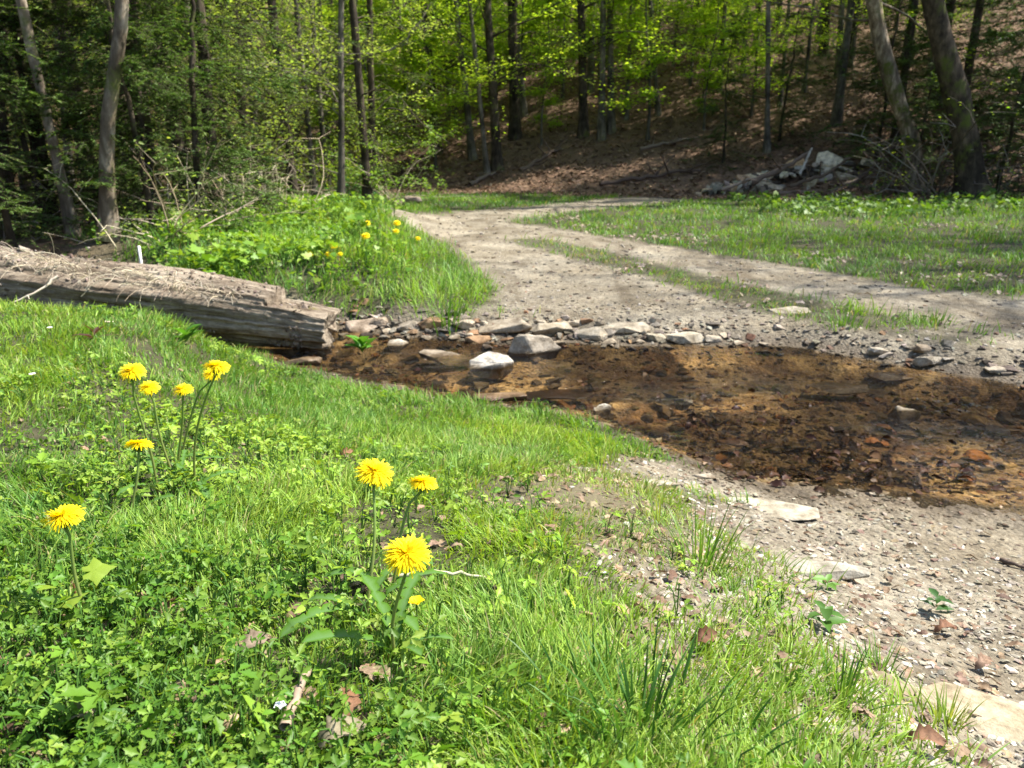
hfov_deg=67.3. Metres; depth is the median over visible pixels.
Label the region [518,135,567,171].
fallen tree
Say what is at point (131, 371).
dandelion
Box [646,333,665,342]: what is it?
stone
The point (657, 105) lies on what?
beech tree
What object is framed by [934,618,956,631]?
dead leaf
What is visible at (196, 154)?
hemlock sapling
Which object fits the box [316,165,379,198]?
leafing bush
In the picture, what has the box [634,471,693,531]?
grass tuft
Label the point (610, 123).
beech tree
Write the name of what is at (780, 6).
beech tree
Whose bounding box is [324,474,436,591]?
dandelion
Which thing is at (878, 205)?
ground cover
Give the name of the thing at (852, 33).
oak tree
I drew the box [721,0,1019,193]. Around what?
curved tree
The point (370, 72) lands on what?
budding tree
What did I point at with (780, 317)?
pebbles
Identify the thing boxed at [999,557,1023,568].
stick
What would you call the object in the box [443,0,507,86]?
beech sapling
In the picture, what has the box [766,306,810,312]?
stone
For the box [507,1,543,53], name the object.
beech sapling
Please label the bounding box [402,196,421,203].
boulder
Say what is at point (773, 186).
stone block
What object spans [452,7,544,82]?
beech tree
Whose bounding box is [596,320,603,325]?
stone
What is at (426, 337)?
stone
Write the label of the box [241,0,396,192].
budding tree
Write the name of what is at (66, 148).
budding tree
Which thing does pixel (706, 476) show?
stone
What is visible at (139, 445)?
dandelion
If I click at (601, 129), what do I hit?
beech tree
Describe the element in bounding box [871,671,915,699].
stone
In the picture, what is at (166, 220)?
bare shrub
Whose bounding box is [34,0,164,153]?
budding tree
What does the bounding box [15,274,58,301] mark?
stick
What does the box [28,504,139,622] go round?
dandelion
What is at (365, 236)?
dandelion
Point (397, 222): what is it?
dandelion
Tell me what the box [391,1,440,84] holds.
beech sapling
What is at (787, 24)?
beech tree
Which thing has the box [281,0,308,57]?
beech tree
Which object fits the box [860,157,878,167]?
stone block
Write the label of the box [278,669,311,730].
stick
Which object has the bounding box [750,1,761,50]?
beech tree
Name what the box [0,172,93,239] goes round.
leafing bush
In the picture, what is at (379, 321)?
stone
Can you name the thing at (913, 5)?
hemlock tree
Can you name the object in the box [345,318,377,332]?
stone
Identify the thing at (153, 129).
budding tree
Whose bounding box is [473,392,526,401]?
stone
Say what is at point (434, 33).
beech sapling
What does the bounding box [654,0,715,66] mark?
beech sapling
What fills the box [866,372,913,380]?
stone
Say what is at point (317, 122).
beech sapling
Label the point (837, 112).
beech tree
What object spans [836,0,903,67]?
beech tree
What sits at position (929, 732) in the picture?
dead leaf
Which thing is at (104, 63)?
beech tree
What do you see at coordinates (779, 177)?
rubble
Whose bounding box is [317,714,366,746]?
dead leaf
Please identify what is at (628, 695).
grass tuft
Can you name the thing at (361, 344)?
water plant
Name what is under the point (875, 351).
stone
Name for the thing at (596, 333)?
stone
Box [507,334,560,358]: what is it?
stone
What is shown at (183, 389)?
dandelion
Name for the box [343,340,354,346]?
stone
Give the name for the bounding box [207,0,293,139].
beech tree
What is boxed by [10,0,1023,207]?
leaf litter
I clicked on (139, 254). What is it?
stake
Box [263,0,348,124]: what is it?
beech tree
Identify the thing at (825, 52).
oak tree
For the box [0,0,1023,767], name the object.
ground
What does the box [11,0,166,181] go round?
budding tree
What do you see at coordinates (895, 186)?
bare shrub
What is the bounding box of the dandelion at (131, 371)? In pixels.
[116,362,190,494]
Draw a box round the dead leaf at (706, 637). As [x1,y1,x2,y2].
[690,624,717,642]
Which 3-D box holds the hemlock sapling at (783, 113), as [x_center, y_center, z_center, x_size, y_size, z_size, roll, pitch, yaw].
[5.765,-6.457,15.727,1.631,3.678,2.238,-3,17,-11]
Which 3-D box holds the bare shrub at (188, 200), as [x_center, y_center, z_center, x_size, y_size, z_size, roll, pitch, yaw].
[-2.347,-1.485,5.877,1.846,0.884,1.663,-3,17,-11]
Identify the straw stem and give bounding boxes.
[399,569,484,577]
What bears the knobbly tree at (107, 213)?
on the ground at (1004, 314)
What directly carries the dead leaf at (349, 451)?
on the ground at (1004, 314)
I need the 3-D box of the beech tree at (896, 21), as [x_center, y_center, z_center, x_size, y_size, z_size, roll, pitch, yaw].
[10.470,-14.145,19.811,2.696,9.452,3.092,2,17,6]
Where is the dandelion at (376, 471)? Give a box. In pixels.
[279,458,447,637]
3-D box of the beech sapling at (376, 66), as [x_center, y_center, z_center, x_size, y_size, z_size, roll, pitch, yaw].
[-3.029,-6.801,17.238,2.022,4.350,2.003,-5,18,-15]
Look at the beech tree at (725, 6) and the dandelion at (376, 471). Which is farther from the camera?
the beech tree at (725, 6)
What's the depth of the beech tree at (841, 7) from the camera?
18.28 m
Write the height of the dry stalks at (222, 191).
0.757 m
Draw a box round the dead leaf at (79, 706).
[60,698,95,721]
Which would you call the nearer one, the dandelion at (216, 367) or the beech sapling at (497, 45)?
the dandelion at (216, 367)
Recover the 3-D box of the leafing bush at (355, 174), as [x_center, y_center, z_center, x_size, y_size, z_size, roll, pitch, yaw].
[-2.115,-3.646,12.647,3.398,1.294,2.136,0,17,0]
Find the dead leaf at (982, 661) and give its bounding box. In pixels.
[975,652,994,669]
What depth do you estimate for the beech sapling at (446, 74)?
19.74 m
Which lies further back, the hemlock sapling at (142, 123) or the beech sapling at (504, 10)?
the beech sapling at (504, 10)
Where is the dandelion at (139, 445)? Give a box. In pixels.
[102,438,173,519]
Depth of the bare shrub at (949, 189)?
12.62 m
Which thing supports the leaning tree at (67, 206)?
on the ground at (1004, 314)
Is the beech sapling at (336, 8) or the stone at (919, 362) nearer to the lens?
the stone at (919, 362)
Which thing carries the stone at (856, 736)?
on the ground at (1004, 314)
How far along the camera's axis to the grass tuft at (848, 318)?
3.74 m
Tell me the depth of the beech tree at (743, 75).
19.99 m
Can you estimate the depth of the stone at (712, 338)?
3.72 m
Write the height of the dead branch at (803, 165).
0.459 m
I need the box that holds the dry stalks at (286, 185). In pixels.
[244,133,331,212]
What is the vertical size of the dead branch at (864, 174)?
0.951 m
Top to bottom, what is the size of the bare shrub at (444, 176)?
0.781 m
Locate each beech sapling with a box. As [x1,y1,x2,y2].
[284,1,336,115]
[300,5,350,161]
[301,0,350,138]
[301,0,426,157]
[312,0,392,146]
[329,0,418,172]
[344,4,398,96]
[345,0,414,113]
[350,0,427,155]
[352,0,402,137]
[378,0,481,169]
[379,0,454,145]
[386,1,445,108]
[387,2,422,59]
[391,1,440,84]
[394,0,478,112]
[418,3,447,47]
[422,0,501,127]
[429,1,455,86]
[433,0,494,125]
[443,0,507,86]
[450,1,497,75]
[462,3,526,91]
[466,1,505,56]
[484,0,543,82]
[491,0,525,69]
[495,0,521,30]
[501,0,546,72]
[503,1,552,66]
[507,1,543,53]
[508,0,580,145]
[521,1,577,81]
[538,0,574,53]
[565,0,617,77]
[581,0,694,140]
[613,0,636,32]
[615,0,673,39]
[628,0,660,30]
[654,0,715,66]
[662,0,760,86]
[672,0,749,130]
[675,0,740,109]
[688,0,752,64]
[714,0,804,117]
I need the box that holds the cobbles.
[229,344,1023,486]
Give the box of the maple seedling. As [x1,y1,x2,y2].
[35,557,116,608]
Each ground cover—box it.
[0,302,890,767]
[81,191,429,306]
[721,188,1023,217]
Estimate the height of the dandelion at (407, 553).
0.143 m
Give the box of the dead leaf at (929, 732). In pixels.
[907,722,946,745]
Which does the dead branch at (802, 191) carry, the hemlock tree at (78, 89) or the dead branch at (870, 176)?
the dead branch at (870, 176)
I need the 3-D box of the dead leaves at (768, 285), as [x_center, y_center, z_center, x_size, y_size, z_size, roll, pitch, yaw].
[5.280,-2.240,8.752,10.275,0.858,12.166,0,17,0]
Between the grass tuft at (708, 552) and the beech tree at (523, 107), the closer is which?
the grass tuft at (708, 552)
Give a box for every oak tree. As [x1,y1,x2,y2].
[0,54,24,238]
[258,0,506,150]
[364,0,537,155]
[418,0,646,171]
[470,0,618,140]
[543,0,736,138]
[817,0,863,55]
[845,1,863,57]
[900,1,971,65]
[921,0,994,198]
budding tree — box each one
[0,8,227,207]
[2,1,142,211]
[5,0,117,162]
[7,0,284,209]
[8,32,105,188]
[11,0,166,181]
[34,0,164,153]
[44,0,190,191]
[49,0,311,200]
[83,0,359,181]
[85,2,225,150]
[144,0,383,196]
[155,1,249,139]
[166,0,318,196]
[173,0,443,196]
[187,0,321,188]
[196,0,316,190]
[197,7,248,155]
[216,0,465,200]
[217,0,455,197]
[221,0,406,196]
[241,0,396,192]
[252,4,350,183]
[253,4,292,57]
[289,0,461,193]
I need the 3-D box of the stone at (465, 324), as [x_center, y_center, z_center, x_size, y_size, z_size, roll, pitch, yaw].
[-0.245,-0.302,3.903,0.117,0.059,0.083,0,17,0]
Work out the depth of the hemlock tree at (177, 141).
8.90 m
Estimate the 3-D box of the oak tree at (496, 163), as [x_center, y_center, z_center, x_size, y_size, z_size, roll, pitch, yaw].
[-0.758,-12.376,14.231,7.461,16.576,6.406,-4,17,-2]
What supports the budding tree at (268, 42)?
on the ground at (1004, 314)
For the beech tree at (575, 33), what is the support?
on the ground at (1004, 314)
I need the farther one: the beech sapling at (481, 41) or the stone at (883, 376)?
the beech sapling at (481, 41)
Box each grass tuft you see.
[423,288,485,335]
[484,606,821,767]
[565,436,632,465]
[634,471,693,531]
[655,491,779,579]
[785,638,922,721]
[820,306,877,330]
[848,630,922,680]
[896,676,992,733]
[916,308,960,325]
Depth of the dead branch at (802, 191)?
13.91 m
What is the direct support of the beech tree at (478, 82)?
on the ground at (1004, 314)
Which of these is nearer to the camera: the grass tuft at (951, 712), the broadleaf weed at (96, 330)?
the grass tuft at (951, 712)
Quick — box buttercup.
[409,595,424,620]
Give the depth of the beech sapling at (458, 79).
18.05 m
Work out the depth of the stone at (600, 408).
2.78 m
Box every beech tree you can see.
[48,0,118,158]
[206,2,289,162]
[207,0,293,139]
[253,0,293,78]
[253,0,363,171]
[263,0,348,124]
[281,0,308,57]
[337,0,414,91]
[373,0,431,132]
[373,0,521,172]
[393,0,545,160]
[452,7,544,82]
[475,0,576,117]
[523,0,598,98]
[534,0,684,140]
[538,0,648,94]
[541,0,714,133]
[549,2,577,62]
[573,1,687,120]
[590,0,688,116]
[605,0,674,69]
[625,0,709,80]
[671,0,751,91]
[698,0,821,153]
[700,0,710,52]
[706,1,759,77]
[745,0,816,106]
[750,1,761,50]
[773,0,782,30]
[778,0,858,92]
[809,0,882,77]
[814,0,822,42]
[818,0,907,126]
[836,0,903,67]
[893,3,899,30]
[894,0,969,82]
[909,0,991,74]
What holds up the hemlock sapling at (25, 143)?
on the ground at (1004, 314)
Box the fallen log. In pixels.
[0,245,340,352]
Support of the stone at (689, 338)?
on the ground at (1004, 314)
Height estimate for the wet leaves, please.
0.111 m
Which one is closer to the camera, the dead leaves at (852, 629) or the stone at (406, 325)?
the dead leaves at (852, 629)
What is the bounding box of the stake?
[137,246,142,263]
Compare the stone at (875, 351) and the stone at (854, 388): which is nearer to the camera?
the stone at (854, 388)
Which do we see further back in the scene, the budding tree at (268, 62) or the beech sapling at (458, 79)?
the beech sapling at (458, 79)
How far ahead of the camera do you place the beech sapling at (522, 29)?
20.90 m
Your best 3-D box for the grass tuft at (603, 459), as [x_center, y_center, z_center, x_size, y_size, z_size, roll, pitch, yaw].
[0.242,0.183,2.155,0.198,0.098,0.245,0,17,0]
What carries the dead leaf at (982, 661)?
on the ground at (1004, 314)
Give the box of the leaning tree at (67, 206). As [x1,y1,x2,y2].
[15,0,83,238]
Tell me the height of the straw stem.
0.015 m
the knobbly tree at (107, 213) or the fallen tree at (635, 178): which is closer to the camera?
the knobbly tree at (107, 213)
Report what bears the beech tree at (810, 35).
on the ground at (1004, 314)
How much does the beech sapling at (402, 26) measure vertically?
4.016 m
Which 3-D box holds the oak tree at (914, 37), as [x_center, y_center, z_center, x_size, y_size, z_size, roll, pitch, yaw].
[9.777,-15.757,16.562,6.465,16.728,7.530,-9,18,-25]
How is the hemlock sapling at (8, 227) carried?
on the ground at (1004, 314)
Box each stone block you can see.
[723,183,737,191]
[736,174,749,183]
[747,173,772,179]
[755,181,782,189]
[782,158,804,167]
[803,177,818,186]
[815,151,845,166]
[821,166,852,172]
[834,171,857,179]
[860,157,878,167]
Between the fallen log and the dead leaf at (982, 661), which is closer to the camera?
the dead leaf at (982, 661)
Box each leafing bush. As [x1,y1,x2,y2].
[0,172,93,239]
[258,122,376,194]
[280,120,484,200]
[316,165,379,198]
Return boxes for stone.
[284,356,321,365]
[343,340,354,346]
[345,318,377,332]
[370,317,387,326]
[382,328,390,333]
[387,339,408,352]
[397,320,418,330]
[417,317,446,329]
[419,349,472,366]
[420,335,431,340]
[449,334,459,340]
[453,319,474,329]
[465,335,490,343]
[469,351,513,378]
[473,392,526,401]
[479,317,531,333]
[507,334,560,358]
[526,389,592,399]
[530,321,572,334]
[533,320,546,323]
[554,341,566,345]
[567,320,581,325]
[574,326,607,340]
[593,403,610,419]
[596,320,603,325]
[601,338,616,345]
[603,322,649,333]
[640,414,653,422]
[641,328,649,333]
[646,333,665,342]
[648,479,680,488]
[664,331,705,344]
[674,398,692,410]
[692,473,715,478]
[704,334,721,342]
[716,439,748,446]
[718,332,726,337]
[721,497,819,520]
[732,340,744,345]
[758,342,770,346]
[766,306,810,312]
[774,351,784,355]
[777,558,869,579]
[807,381,868,394]
[823,726,869,745]
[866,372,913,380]
[867,347,889,354]
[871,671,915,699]
[887,406,920,423]
[912,344,932,352]
[912,356,943,367]
[916,682,1023,742]
[984,366,1006,372]
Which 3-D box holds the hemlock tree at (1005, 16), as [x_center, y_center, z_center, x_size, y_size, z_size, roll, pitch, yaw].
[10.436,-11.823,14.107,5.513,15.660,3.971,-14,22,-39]
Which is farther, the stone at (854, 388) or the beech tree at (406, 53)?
the beech tree at (406, 53)
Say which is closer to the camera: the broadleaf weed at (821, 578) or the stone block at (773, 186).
the broadleaf weed at (821, 578)
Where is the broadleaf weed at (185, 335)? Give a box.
[173,324,202,342]
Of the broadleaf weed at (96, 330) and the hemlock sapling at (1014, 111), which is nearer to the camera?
the broadleaf weed at (96, 330)
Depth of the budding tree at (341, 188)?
10.79 m
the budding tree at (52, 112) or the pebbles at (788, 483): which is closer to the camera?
the pebbles at (788, 483)
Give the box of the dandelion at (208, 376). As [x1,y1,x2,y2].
[140,368,220,461]
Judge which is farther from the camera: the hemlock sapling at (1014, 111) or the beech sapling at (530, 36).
the beech sapling at (530, 36)
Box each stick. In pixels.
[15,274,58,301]
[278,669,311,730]
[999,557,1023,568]
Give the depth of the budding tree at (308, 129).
12.60 m
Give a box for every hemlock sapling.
[0,0,86,235]
[0,0,142,242]
[0,0,310,229]
[0,32,92,255]
[12,0,264,238]
[18,0,288,235]
[74,0,339,226]
[678,10,773,172]
[752,0,833,151]
[799,0,935,178]
[847,13,954,196]
[919,37,1023,199]
[1002,182,1023,188]
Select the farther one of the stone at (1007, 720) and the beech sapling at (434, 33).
the beech sapling at (434, 33)
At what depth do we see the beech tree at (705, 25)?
21.96 m
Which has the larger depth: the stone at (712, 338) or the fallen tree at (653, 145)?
the fallen tree at (653, 145)
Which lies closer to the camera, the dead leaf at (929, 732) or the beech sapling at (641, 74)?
the dead leaf at (929, 732)
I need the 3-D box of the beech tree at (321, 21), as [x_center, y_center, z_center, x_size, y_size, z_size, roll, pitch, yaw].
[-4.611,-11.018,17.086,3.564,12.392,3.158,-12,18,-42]
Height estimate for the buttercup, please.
0.050 m
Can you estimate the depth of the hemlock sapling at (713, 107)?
15.23 m
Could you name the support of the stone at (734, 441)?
on the ground at (1004, 314)
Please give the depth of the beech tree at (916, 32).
17.56 m
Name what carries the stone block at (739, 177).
on the rubble at (779, 177)
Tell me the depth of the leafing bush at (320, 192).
13.82 m
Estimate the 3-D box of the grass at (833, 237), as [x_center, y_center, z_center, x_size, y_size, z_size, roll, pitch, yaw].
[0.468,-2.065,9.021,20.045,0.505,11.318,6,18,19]
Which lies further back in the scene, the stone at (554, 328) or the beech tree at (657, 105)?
the beech tree at (657, 105)
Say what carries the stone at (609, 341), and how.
on the ground at (1004, 314)
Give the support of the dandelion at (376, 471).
on the ground at (1004, 314)
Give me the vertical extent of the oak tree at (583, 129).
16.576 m
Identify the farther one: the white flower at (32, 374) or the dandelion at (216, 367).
the white flower at (32, 374)
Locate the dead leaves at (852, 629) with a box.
[0,309,1023,767]
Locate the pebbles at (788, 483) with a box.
[222,332,1023,504]
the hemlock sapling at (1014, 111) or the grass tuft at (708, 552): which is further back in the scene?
the hemlock sapling at (1014, 111)
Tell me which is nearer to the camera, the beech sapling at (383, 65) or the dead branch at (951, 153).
the dead branch at (951, 153)
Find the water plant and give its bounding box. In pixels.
[346,335,376,352]
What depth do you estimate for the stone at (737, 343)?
3.69 m
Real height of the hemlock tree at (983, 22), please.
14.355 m
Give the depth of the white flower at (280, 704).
0.64 m
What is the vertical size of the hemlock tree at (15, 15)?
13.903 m
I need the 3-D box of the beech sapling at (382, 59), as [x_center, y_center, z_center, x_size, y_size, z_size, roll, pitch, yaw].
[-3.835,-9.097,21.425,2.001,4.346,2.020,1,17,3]
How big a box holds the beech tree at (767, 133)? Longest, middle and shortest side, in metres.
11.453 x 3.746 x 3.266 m
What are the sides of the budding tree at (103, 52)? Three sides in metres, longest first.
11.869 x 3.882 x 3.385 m
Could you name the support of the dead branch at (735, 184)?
on the ground at (1004, 314)
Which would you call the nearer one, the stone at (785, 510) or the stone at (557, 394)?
the stone at (785, 510)
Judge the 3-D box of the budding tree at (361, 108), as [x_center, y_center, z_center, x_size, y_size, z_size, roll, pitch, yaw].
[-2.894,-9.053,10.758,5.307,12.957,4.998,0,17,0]
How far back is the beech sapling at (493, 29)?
24.47 m
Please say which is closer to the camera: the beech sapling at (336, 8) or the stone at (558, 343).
the stone at (558, 343)
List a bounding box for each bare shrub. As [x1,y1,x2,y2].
[0,134,274,247]
[36,134,328,242]
[408,154,475,188]
[824,81,1023,198]
[829,101,953,197]
[949,98,1023,196]
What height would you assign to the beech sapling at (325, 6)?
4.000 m
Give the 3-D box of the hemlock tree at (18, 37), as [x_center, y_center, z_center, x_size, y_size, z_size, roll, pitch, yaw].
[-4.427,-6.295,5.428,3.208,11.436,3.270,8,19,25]
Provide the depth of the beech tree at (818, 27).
21.46 m
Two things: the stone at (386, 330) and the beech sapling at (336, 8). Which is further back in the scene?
the beech sapling at (336, 8)
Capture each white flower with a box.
[29,373,36,395]
[274,701,286,739]
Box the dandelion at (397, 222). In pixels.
[393,220,400,227]
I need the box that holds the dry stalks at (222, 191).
[156,136,296,216]
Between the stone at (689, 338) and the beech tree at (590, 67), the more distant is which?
the beech tree at (590, 67)
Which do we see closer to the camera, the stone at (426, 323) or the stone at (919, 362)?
the stone at (919, 362)
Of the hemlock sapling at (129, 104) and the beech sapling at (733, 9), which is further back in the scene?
the beech sapling at (733, 9)
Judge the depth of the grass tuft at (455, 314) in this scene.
3.92 m
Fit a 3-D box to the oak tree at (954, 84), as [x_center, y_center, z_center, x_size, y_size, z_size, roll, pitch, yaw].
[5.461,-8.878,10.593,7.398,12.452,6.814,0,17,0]
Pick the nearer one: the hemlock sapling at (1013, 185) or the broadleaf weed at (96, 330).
the broadleaf weed at (96, 330)
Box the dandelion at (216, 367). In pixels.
[146,360,235,498]
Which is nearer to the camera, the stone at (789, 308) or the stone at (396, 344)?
the stone at (396, 344)
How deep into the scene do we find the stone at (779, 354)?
3.59 m
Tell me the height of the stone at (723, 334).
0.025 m
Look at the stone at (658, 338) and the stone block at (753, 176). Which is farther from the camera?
the stone block at (753, 176)
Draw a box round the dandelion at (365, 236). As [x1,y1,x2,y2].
[361,233,369,243]
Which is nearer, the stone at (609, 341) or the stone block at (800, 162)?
the stone at (609, 341)
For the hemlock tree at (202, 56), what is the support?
on the ground at (1004, 314)
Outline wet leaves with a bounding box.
[358,364,1023,502]
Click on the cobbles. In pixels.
(677, 428)
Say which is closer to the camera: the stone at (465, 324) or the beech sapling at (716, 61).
the stone at (465, 324)
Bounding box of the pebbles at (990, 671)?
[310,369,1023,767]
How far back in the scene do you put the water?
2.90 m
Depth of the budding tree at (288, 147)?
10.98 m
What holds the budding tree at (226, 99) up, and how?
on the ground at (1004, 314)
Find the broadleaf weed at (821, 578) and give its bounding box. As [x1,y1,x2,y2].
[812,574,840,590]
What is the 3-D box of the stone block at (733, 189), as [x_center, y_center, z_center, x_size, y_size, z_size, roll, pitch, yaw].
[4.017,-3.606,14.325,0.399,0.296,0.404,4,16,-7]
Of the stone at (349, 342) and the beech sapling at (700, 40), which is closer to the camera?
the stone at (349, 342)
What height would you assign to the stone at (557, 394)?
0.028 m
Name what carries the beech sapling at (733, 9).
on the ground at (1004, 314)
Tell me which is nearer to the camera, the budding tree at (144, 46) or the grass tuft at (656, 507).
the grass tuft at (656, 507)
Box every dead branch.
[721,176,759,190]
[777,162,883,195]
[790,157,849,187]
[798,148,812,173]
[836,172,890,187]
[846,139,900,188]
[923,129,1022,160]
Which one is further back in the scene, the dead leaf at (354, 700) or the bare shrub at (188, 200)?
the bare shrub at (188, 200)
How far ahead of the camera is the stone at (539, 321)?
3.88 m
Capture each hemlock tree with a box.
[0,0,94,215]
[0,0,192,239]
[1,0,248,217]
[10,0,130,216]
[23,0,298,223]
[32,0,362,212]
[84,0,316,204]
[810,0,997,155]
[824,0,1023,111]
[875,0,1023,155]
[910,0,1023,145]
[950,0,1023,161]
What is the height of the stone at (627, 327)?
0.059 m
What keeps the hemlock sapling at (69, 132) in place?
on the ground at (1004, 314)
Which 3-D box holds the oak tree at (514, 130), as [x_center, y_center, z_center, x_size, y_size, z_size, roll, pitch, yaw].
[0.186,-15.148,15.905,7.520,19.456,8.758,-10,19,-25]
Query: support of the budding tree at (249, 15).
on the ground at (1004, 314)
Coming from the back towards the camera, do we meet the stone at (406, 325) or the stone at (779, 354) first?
the stone at (406, 325)
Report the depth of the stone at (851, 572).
1.53 m
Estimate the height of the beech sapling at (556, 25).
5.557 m
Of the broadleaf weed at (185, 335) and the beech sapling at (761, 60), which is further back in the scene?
the beech sapling at (761, 60)
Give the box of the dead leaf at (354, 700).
[341,687,361,715]
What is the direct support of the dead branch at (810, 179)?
on the dead branch at (802, 191)
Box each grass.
[0,233,239,309]
[0,297,1011,767]
[67,188,1023,350]
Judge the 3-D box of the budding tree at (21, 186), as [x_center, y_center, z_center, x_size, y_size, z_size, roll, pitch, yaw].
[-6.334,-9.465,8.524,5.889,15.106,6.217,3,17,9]
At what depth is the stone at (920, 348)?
3.38 m
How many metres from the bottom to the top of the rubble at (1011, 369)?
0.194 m
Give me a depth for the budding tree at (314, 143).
13.33 m
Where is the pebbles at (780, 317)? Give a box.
[65,201,1023,386]
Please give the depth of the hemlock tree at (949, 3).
15.80 m
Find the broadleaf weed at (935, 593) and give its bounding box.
[920,588,954,609]
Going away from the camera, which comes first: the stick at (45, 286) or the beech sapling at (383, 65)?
the stick at (45, 286)
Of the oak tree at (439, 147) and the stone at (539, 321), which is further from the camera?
the oak tree at (439, 147)
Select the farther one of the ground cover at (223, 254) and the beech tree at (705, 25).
the beech tree at (705, 25)
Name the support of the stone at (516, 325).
on the ground at (1004, 314)
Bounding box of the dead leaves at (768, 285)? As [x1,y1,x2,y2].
[524,149,1023,325]
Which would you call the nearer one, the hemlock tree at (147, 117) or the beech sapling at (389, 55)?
the hemlock tree at (147, 117)
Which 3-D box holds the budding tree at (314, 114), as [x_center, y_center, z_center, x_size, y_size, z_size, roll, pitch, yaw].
[-4.503,-9.745,16.016,3.636,11.117,3.170,-7,21,-31]
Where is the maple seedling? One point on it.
(97, 569)
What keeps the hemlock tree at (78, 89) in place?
on the ground at (1004, 314)
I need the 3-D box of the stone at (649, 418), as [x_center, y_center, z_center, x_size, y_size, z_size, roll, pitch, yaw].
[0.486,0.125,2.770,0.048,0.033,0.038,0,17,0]
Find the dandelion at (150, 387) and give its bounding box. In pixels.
[139,381,204,471]
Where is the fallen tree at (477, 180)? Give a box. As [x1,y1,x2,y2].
[468,165,503,185]
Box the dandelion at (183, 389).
[147,384,222,479]
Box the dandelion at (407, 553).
[302,533,453,660]
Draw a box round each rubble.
[311,296,1023,398]
[701,156,883,195]
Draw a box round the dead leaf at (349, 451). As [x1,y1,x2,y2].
[340,447,352,455]
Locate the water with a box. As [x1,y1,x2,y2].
[236,332,1023,513]
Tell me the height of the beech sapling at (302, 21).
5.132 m
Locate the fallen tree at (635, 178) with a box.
[599,154,711,184]
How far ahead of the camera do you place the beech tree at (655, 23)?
20.06 m
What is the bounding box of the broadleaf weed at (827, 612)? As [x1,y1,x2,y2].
[807,600,848,631]
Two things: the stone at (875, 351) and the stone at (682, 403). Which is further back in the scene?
the stone at (875, 351)
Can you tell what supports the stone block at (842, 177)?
on the rubble at (779, 177)
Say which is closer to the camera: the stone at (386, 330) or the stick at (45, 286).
the stick at (45, 286)
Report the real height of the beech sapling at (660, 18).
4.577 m
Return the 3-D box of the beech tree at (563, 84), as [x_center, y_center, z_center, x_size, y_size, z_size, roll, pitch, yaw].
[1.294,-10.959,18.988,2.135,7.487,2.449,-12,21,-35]
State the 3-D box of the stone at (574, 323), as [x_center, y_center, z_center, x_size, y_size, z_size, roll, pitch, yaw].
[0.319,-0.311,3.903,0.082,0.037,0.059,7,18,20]
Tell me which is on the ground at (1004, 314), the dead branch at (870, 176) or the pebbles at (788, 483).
the pebbles at (788, 483)
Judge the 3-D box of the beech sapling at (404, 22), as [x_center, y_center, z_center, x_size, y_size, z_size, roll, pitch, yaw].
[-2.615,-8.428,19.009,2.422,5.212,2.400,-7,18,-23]
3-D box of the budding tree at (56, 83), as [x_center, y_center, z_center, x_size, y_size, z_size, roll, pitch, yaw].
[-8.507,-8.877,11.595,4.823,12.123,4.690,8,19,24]
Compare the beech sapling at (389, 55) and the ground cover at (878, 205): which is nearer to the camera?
the ground cover at (878, 205)
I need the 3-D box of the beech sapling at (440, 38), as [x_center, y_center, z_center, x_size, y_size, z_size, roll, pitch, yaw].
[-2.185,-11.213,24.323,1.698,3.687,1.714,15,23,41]
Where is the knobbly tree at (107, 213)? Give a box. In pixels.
[95,0,128,241]
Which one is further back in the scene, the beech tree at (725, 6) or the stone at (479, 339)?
the beech tree at (725, 6)
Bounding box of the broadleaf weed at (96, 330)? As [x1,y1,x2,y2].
[70,325,114,338]
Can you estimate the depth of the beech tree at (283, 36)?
27.05 m
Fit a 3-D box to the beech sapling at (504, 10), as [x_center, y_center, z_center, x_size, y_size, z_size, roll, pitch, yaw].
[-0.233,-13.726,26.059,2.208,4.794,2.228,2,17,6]
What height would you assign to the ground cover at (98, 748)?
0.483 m
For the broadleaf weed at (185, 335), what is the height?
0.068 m
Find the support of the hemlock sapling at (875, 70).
on the ground at (1004, 314)
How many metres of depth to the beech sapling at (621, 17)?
23.10 m
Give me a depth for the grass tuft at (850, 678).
0.83 m
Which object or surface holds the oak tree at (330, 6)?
on the ground at (1004, 314)
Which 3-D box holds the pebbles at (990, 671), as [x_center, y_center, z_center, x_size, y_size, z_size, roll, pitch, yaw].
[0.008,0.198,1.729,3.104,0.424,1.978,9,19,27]
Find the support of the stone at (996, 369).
on the ground at (1004, 314)
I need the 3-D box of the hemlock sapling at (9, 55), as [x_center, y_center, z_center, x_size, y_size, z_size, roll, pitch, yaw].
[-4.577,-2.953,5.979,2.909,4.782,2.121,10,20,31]
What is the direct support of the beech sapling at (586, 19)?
on the ground at (1004, 314)
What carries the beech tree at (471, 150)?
on the ground at (1004, 314)
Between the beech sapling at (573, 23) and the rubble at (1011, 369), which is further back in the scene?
the beech sapling at (573, 23)
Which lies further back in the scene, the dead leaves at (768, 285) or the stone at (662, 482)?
the dead leaves at (768, 285)
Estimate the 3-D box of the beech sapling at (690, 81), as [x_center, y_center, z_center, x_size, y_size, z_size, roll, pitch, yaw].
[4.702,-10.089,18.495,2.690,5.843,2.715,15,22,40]
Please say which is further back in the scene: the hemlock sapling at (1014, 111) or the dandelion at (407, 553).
the hemlock sapling at (1014, 111)
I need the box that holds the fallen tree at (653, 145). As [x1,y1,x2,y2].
[640,135,698,149]

